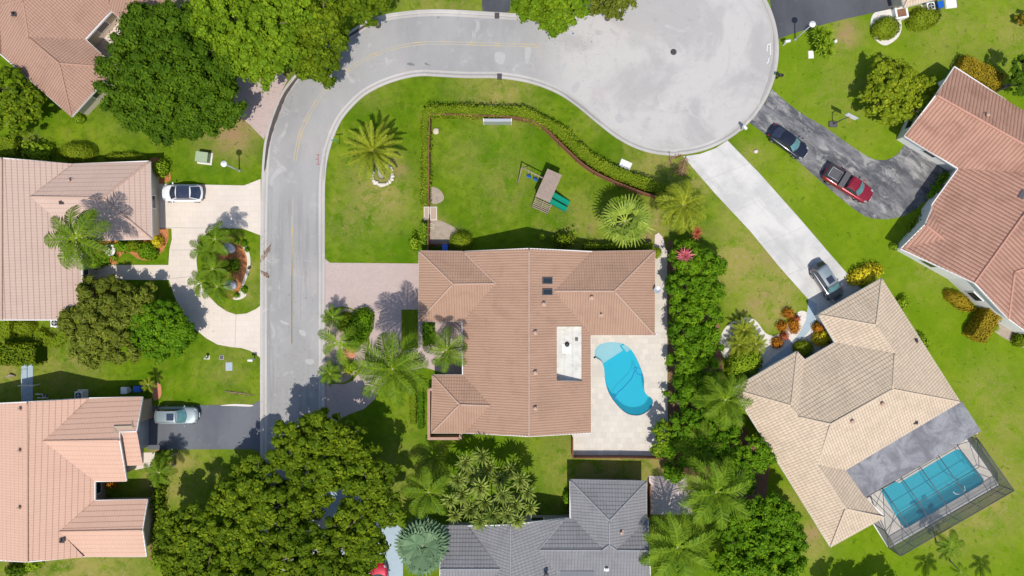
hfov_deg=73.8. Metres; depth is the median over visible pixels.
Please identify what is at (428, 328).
shrub
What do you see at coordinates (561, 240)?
shrub
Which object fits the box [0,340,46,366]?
hedge
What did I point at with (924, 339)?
shrub
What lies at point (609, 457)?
wooden fence
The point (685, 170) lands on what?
fallen frond
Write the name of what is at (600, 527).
house
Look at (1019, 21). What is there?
shrub
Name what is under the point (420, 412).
hedge
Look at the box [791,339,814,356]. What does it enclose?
shrub
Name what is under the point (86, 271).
window
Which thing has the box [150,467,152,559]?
bed soil
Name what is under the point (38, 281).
house
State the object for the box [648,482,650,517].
wooden fence
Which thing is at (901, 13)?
planter box
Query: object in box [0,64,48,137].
broadleaf tree
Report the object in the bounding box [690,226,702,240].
bromeliad
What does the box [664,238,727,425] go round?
areca hedge
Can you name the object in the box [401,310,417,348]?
lawn patch
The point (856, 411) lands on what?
house
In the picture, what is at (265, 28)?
broadleaf tree
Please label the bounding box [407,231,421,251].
shrub
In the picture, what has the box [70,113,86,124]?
shrub
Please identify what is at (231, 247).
boulder
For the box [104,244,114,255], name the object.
fountain
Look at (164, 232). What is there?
mulch bed
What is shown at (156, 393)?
mulch bed
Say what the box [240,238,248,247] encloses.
shrub
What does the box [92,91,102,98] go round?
window
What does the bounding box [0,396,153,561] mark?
house
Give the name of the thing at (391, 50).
road marking
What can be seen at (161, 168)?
shrub
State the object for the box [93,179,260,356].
cream driveway
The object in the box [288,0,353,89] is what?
broadleaf tree
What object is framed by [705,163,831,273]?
driveway joint
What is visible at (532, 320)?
house
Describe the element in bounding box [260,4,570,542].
kerb
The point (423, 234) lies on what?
hedge
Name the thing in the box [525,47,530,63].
pale patch
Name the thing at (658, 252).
shrub
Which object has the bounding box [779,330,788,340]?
shrub
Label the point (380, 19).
gutter line
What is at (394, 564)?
shaded driveway
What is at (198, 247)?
palm tree
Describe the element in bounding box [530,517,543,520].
window
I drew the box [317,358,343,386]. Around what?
palm tree
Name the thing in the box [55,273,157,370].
broadleaf tree
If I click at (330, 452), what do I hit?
broadleaf tree
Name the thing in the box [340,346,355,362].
reddish bed
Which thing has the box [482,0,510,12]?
black asphalt driveway
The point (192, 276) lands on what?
driveway joint
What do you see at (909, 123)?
window
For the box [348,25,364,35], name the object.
gutter grime
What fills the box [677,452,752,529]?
palm tree
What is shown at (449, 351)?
palm tree
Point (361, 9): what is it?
broadleaf tree
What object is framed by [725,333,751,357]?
cycad
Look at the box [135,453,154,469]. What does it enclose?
clay path
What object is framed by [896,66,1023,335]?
house
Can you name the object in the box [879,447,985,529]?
swimming pool
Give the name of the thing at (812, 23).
street lamp
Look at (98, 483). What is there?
window
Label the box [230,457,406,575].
broadleaf tree
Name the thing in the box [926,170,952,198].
shrub
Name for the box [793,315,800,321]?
shrub
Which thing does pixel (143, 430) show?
garage door
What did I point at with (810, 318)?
blue grey walkway
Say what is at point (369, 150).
palm tree
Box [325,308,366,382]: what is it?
mulch bed
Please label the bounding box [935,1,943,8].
wheelie bin
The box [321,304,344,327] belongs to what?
palm tree
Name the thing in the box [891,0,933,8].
house
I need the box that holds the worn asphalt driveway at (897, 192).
[749,89,948,218]
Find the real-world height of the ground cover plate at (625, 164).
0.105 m
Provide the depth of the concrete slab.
74.85 m
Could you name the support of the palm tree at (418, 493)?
on the lawn
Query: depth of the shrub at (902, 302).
74.31 m
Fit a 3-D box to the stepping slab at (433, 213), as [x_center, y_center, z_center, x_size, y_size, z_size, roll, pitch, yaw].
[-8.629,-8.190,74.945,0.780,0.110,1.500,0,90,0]
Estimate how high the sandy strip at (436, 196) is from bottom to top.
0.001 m
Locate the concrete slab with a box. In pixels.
[944,0,956,8]
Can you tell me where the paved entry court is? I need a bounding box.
[233,72,286,138]
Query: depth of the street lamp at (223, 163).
70.88 m
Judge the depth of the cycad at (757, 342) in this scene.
73.48 m
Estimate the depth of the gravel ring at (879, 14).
74.99 m
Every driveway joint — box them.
[160,227,243,333]
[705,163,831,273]
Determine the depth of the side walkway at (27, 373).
74.98 m
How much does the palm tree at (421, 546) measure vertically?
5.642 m
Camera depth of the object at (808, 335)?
74.98 m
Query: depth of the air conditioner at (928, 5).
74.17 m
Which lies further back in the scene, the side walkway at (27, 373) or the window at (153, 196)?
the side walkway at (27, 373)
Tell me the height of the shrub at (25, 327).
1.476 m
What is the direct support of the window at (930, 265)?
in the house at (965, 236)
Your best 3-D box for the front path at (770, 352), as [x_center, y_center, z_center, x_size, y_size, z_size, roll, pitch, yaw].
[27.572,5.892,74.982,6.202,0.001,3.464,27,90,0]
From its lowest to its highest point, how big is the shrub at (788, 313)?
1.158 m
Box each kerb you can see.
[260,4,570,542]
[319,0,778,528]
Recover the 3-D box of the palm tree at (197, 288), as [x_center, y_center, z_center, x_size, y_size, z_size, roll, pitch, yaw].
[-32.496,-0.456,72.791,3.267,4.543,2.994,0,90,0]
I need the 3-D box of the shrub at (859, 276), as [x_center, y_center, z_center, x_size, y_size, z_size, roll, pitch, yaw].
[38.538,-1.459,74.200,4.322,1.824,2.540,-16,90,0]
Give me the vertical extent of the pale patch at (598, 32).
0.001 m
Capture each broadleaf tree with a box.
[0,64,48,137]
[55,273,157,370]
[90,0,249,148]
[124,297,198,364]
[150,500,257,575]
[186,0,320,93]
[206,452,336,553]
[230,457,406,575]
[264,406,386,496]
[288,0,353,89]
[334,0,392,27]
[511,0,591,38]
[589,0,638,20]
[649,418,670,457]
[660,271,764,495]
[709,490,810,575]
[739,435,777,470]
[859,55,939,126]
[996,54,1023,96]
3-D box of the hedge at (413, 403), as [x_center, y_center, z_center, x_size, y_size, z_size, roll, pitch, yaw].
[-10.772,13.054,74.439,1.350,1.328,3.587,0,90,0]
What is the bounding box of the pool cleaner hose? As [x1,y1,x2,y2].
[612,367,642,400]
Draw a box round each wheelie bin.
[121,386,131,393]
[133,385,143,391]
[442,244,448,250]
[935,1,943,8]
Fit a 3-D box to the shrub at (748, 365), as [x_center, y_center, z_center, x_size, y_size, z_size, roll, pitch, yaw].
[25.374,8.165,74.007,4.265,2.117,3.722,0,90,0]
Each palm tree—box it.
[44,204,113,271]
[139,375,156,392]
[144,456,177,487]
[156,450,177,465]
[187,270,221,297]
[189,237,220,263]
[196,253,230,284]
[197,221,234,255]
[202,270,234,303]
[317,324,360,366]
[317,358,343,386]
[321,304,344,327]
[339,121,402,181]
[351,330,431,406]
[394,515,450,575]
[401,464,454,518]
[422,326,466,372]
[596,194,655,247]
[638,508,718,575]
[654,178,707,233]
[672,419,722,467]
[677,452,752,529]
[690,371,753,430]
[935,529,964,557]
[949,560,967,575]
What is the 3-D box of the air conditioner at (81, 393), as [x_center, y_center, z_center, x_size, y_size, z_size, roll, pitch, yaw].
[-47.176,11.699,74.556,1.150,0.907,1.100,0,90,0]
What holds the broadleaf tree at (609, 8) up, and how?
on the lawn
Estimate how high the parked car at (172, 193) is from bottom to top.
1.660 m
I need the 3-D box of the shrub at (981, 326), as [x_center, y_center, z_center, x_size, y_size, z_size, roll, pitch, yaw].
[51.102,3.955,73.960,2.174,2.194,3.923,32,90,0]
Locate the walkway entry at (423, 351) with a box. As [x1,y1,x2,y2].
[412,348,444,355]
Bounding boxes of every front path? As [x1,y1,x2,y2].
[720,320,768,380]
[744,317,788,359]
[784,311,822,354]
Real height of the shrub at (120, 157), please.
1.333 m
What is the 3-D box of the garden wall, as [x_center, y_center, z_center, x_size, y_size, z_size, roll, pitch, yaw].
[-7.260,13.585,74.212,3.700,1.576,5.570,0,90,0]
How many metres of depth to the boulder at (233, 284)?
74.46 m
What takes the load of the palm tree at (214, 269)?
on the mulch bed at (239, 253)
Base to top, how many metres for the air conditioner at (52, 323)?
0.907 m
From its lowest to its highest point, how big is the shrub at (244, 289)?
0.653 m
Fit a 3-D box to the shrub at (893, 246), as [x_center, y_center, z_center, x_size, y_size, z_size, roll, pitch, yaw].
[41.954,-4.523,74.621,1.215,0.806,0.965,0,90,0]
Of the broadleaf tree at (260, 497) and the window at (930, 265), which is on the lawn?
the broadleaf tree at (260, 497)
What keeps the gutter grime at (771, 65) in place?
on the kerb at (457, 74)
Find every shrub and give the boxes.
[0,136,22,157]
[0,320,16,339]
[4,562,29,575]
[11,320,37,336]
[13,136,55,160]
[23,561,44,572]
[33,327,68,349]
[57,141,98,162]
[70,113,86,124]
[91,252,109,273]
[91,277,106,297]
[102,151,148,161]
[105,482,117,488]
[111,253,118,261]
[112,240,135,252]
[126,240,142,252]
[137,241,159,260]
[150,235,164,247]
[152,158,172,178]
[221,259,232,274]
[229,258,240,275]
[232,237,240,244]
[233,291,239,298]
[239,285,247,293]
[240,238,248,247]
[336,310,352,333]
[340,359,356,374]
[345,307,374,345]
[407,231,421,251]
[420,322,434,345]
[449,230,472,250]
[539,234,545,241]
[551,230,578,249]
[562,489,568,508]
[653,247,661,258]
[723,347,763,378]
[771,335,783,349]
[776,320,788,332]
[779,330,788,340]
[780,306,796,317]
[787,317,801,334]
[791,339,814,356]
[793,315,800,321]
[810,322,823,332]
[811,330,830,346]
[845,261,883,286]
[869,15,900,40]
[888,242,898,250]
[895,295,910,310]
[904,6,941,31]
[905,214,921,236]
[917,330,932,349]
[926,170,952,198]
[942,289,976,312]
[953,54,1007,91]
[962,307,1002,342]
[1010,332,1023,347]
[1014,10,1023,25]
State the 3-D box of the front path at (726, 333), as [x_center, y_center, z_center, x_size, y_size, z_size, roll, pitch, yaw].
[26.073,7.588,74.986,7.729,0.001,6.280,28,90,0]
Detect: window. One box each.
[84,268,88,276]
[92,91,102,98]
[96,21,109,33]
[97,482,100,493]
[152,195,155,208]
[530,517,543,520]
[904,115,916,129]
[920,260,935,267]
[922,150,935,157]
[966,291,983,301]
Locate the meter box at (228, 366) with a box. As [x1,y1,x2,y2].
[226,362,231,370]
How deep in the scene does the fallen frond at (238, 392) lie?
74.89 m
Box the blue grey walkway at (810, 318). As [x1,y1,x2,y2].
[756,300,816,372]
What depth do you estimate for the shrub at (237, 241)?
74.67 m
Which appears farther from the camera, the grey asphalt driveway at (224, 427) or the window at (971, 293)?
the grey asphalt driveway at (224, 427)
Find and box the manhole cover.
[670,49,676,54]
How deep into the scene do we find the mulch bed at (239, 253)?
74.99 m
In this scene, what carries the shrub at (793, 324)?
on the lawn
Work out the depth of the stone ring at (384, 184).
74.75 m
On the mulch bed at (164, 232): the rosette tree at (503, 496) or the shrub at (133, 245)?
the shrub at (133, 245)
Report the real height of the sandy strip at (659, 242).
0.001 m
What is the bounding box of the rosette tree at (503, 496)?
[440,447,539,531]
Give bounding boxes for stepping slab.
[424,207,428,219]
[430,207,436,219]
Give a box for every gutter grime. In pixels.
[264,77,297,170]
[323,150,325,179]
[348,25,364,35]
[567,96,601,123]
[760,32,774,100]
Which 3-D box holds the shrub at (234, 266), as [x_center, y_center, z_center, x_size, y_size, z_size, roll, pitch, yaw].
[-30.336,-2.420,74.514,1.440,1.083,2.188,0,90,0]
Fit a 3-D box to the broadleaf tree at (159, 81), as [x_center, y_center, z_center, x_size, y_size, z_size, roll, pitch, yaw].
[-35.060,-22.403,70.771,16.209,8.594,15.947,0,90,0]
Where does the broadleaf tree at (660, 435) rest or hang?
on the travertine pool deck at (615, 430)
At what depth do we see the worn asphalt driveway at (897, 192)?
74.98 m
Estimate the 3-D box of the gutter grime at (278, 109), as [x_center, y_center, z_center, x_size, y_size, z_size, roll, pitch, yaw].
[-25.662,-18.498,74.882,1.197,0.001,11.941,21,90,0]
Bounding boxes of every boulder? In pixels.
[224,243,235,253]
[224,280,236,289]
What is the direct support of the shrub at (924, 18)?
on the lawn
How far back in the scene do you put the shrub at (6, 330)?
73.92 m
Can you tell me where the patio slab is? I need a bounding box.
[649,476,692,514]
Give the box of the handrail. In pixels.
[21,369,26,395]
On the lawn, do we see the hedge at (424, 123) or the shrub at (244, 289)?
the hedge at (424, 123)
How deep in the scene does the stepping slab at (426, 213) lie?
74.89 m
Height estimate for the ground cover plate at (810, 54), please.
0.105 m
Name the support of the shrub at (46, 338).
on the lawn
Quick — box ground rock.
[433,128,438,133]
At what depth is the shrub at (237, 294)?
74.64 m
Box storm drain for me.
[497,74,501,79]
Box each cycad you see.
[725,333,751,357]
[729,316,757,343]
[745,333,767,356]
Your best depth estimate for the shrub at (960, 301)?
74.14 m
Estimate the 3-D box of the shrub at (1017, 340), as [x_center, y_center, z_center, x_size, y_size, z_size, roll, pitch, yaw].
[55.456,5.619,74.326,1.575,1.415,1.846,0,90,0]
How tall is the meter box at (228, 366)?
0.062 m
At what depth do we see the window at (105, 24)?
73.57 m
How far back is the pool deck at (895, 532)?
74.97 m
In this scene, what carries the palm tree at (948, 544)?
on the lawn
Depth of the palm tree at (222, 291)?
70.58 m
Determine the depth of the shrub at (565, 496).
74.18 m
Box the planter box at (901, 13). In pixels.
[891,7,908,20]
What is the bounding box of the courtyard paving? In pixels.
[96,23,137,58]
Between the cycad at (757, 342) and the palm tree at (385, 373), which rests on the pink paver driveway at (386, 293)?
the palm tree at (385, 373)
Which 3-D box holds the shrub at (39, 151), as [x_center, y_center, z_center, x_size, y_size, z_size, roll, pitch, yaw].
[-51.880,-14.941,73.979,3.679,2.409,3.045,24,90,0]
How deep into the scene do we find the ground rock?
74.86 m
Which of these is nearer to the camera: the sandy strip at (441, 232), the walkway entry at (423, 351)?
the walkway entry at (423, 351)
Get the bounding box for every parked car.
[153,405,199,426]
[162,182,202,203]
[767,123,808,158]
[810,261,843,301]
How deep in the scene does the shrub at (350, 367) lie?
74.26 m
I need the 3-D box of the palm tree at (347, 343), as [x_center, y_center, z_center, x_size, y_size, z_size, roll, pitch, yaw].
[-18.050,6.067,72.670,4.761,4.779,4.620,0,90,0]
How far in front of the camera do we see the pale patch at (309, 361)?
74.99 m
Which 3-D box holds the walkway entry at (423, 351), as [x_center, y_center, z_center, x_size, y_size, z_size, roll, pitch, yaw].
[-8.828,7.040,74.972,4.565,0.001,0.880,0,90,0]
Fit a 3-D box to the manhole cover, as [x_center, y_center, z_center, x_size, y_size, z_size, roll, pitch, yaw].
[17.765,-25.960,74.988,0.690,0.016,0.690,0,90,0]
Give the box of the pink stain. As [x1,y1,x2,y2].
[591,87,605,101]
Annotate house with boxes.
[0,0,188,116]
[0,158,159,319]
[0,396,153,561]
[418,248,660,436]
[439,478,650,575]
[733,278,980,546]
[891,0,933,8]
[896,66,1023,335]
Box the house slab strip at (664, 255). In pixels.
[657,250,666,259]
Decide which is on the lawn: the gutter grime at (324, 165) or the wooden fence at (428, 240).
the wooden fence at (428, 240)
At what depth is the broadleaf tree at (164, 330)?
71.20 m
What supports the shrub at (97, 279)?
on the mulch bed
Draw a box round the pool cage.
[867,435,1014,556]
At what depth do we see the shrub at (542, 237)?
73.61 m
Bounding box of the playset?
[517,165,569,213]
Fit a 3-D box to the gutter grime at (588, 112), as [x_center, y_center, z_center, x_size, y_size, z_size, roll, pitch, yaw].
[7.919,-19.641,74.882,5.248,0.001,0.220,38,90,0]
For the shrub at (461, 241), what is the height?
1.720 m
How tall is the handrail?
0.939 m
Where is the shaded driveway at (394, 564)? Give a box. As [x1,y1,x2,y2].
[325,489,402,575]
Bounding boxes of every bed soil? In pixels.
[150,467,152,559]
[668,240,769,504]
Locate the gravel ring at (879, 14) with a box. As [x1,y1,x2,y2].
[871,9,901,44]
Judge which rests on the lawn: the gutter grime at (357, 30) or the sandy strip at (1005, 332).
the sandy strip at (1005, 332)
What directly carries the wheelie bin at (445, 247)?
on the lawn
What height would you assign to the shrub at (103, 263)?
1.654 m
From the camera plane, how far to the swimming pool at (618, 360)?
76.35 m
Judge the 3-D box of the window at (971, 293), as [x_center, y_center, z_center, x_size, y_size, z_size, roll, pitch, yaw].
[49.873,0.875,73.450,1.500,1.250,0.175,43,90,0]
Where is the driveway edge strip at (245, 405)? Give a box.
[220,404,252,406]
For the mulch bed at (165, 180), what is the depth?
74.99 m
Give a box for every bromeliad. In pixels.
[675,247,695,264]
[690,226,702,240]
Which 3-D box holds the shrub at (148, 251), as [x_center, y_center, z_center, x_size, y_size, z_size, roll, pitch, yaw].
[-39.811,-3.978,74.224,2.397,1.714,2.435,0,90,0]
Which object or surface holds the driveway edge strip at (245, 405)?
on the grey asphalt driveway at (224, 427)
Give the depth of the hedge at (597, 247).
73.68 m
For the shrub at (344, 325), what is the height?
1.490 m
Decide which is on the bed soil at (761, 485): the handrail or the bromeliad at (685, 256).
the bromeliad at (685, 256)
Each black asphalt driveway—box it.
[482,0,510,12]
[770,0,891,38]
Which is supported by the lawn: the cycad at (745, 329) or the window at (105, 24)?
the cycad at (745, 329)
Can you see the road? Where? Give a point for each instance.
(705, 82)
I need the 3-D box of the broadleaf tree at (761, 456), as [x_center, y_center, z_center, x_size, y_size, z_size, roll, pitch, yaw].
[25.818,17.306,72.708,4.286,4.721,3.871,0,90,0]
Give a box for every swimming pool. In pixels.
[592,340,654,417]
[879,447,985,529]
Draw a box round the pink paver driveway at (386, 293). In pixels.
[325,259,461,420]
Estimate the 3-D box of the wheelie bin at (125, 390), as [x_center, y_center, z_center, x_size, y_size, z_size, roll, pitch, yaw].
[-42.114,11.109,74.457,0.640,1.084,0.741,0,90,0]
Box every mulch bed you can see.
[93,228,167,263]
[150,157,170,183]
[151,383,160,400]
[218,235,246,298]
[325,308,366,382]
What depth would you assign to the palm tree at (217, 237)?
70.38 m
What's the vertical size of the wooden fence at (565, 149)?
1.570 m
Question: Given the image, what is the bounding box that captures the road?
[267,0,771,573]
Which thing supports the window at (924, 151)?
in the house at (965, 236)
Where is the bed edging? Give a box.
[233,246,249,299]
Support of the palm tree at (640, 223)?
on the lawn
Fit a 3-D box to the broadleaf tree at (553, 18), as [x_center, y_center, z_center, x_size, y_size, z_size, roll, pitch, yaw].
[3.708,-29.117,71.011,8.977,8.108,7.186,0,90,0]
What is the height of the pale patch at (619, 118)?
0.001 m
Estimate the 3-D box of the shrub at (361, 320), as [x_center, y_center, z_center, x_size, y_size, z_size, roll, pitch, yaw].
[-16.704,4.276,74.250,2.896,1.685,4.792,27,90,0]
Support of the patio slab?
on the lawn
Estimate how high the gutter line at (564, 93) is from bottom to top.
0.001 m
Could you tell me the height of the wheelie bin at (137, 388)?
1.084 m
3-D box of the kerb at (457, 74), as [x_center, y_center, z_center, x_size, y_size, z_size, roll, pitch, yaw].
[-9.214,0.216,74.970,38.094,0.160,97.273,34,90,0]
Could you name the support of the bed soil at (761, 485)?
on the lawn
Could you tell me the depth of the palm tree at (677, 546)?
69.42 m
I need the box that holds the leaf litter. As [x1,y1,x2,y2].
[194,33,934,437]
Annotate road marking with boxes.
[291,224,291,343]
[292,197,293,343]
[293,41,539,160]
[296,44,538,160]
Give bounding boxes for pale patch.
[299,330,305,335]
[305,359,313,364]
[494,52,504,63]
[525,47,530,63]
[571,81,579,92]
[595,30,602,34]
[615,114,624,122]
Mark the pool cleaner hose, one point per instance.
(614, 398)
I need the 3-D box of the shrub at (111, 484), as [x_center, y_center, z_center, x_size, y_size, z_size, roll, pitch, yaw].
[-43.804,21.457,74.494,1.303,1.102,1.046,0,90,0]
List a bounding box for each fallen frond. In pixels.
[225,391,254,395]
[260,245,270,262]
[674,156,688,175]
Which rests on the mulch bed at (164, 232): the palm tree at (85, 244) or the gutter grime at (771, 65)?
the palm tree at (85, 244)
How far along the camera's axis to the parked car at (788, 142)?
74.06 m
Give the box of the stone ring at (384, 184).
[369,164,394,186]
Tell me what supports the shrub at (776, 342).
on the lawn
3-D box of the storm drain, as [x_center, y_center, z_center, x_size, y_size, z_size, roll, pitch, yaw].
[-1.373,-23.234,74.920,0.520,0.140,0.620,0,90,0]
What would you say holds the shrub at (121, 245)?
on the mulch bed at (164, 232)
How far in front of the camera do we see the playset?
72.56 m
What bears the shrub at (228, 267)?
on the mulch bed at (239, 253)
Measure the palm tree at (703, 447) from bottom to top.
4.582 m
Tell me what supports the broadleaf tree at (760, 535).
on the lawn
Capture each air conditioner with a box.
[50,320,56,327]
[75,389,87,397]
[921,2,935,9]
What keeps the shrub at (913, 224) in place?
on the lawn
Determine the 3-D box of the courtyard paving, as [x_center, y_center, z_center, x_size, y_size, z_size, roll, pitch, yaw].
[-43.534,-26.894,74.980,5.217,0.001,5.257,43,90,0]
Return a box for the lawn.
[0,0,1023,575]
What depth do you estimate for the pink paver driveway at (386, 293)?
74.98 m
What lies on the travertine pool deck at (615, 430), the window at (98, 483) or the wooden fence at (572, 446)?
the wooden fence at (572, 446)
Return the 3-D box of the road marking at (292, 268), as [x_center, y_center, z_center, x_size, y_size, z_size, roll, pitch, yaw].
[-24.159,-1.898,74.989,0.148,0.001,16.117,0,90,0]
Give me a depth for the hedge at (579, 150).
73.66 m
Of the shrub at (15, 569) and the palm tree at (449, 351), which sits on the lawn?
the shrub at (15, 569)
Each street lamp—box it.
[221,161,240,171]
[794,21,815,40]
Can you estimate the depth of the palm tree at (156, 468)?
71.51 m
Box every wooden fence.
[427,115,431,205]
[427,219,429,250]
[430,113,663,198]
[571,436,572,457]
[573,455,675,459]
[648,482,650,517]
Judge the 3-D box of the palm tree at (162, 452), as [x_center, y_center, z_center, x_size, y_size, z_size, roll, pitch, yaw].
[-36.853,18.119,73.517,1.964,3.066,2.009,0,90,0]
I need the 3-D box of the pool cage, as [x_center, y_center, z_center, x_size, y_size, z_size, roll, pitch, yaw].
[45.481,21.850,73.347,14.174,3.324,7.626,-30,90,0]
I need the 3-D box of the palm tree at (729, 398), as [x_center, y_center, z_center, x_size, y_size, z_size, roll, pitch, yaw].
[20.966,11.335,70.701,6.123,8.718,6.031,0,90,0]
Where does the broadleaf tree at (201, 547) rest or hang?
on the lawn
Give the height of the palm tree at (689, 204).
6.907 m
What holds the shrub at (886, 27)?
on the gravel ring at (879, 14)
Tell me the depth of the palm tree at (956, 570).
72.49 m
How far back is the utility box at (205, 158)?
74.03 m
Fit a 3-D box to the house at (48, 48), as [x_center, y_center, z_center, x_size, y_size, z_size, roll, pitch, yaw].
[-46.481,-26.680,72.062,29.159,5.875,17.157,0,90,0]
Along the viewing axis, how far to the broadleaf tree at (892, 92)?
71.40 m
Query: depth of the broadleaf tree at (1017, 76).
70.79 m
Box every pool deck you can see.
[572,258,667,455]
[866,440,996,543]
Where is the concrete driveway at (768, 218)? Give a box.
[683,140,860,313]
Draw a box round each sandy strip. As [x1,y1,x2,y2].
[430,187,443,203]
[430,220,455,245]
[654,233,665,249]
[995,323,1022,346]
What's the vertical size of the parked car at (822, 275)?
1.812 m
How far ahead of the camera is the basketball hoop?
73.19 m
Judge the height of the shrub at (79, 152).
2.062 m
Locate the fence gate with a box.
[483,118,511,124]
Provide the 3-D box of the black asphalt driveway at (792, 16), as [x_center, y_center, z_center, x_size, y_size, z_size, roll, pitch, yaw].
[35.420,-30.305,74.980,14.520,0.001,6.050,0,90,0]
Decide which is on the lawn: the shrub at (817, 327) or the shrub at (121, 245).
the shrub at (817, 327)
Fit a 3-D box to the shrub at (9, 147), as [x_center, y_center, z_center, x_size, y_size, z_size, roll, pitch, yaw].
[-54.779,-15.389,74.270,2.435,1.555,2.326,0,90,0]
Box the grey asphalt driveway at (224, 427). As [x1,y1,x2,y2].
[148,401,259,451]
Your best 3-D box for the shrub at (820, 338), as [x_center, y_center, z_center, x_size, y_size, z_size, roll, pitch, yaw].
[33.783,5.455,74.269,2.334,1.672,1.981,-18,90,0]
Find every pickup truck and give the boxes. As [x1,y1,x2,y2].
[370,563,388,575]
[822,163,872,202]
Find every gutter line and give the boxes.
[264,13,518,275]
[321,0,774,190]
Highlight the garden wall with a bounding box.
[427,387,461,439]
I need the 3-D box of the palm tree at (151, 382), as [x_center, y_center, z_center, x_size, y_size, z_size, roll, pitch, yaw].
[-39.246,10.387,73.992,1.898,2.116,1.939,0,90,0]
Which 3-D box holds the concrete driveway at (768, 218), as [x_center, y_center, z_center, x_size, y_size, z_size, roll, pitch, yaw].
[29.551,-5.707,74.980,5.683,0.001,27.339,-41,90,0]
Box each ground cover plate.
[619,159,631,169]
[808,51,813,58]
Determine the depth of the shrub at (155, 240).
74.19 m
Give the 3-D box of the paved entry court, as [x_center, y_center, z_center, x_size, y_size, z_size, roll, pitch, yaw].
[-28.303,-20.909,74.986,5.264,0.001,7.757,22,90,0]
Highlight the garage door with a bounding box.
[137,419,148,449]
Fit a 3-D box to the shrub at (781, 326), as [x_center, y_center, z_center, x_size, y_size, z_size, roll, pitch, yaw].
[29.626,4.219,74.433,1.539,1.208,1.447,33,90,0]
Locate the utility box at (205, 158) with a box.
[195,151,212,164]
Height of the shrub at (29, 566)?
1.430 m
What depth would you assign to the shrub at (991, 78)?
73.45 m
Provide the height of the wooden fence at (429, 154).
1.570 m
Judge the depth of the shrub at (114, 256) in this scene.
74.67 m
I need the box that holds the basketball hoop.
[828,113,858,126]
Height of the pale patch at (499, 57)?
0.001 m
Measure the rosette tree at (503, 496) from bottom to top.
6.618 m
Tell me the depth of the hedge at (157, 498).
73.82 m
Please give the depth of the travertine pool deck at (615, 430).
74.97 m
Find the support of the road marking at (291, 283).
on the road
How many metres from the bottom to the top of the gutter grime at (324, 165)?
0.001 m
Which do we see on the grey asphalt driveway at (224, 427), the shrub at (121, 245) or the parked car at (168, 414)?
the parked car at (168, 414)
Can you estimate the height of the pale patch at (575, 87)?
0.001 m
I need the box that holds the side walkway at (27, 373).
[21,364,32,401]
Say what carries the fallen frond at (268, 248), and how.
on the kerb at (263, 336)
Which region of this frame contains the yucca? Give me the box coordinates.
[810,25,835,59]
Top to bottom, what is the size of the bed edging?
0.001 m
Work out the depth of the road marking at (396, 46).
74.99 m
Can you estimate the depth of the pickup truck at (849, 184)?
73.91 m
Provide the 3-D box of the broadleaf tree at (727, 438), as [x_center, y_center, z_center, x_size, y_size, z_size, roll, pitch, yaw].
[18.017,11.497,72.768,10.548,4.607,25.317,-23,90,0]
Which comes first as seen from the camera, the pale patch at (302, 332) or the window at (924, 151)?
the window at (924, 151)
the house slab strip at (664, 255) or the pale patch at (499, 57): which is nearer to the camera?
the house slab strip at (664, 255)
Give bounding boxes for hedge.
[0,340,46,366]
[147,450,169,551]
[408,391,417,423]
[415,391,425,428]
[418,108,432,205]
[418,223,429,246]
[425,102,670,196]
[583,241,654,250]
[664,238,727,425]

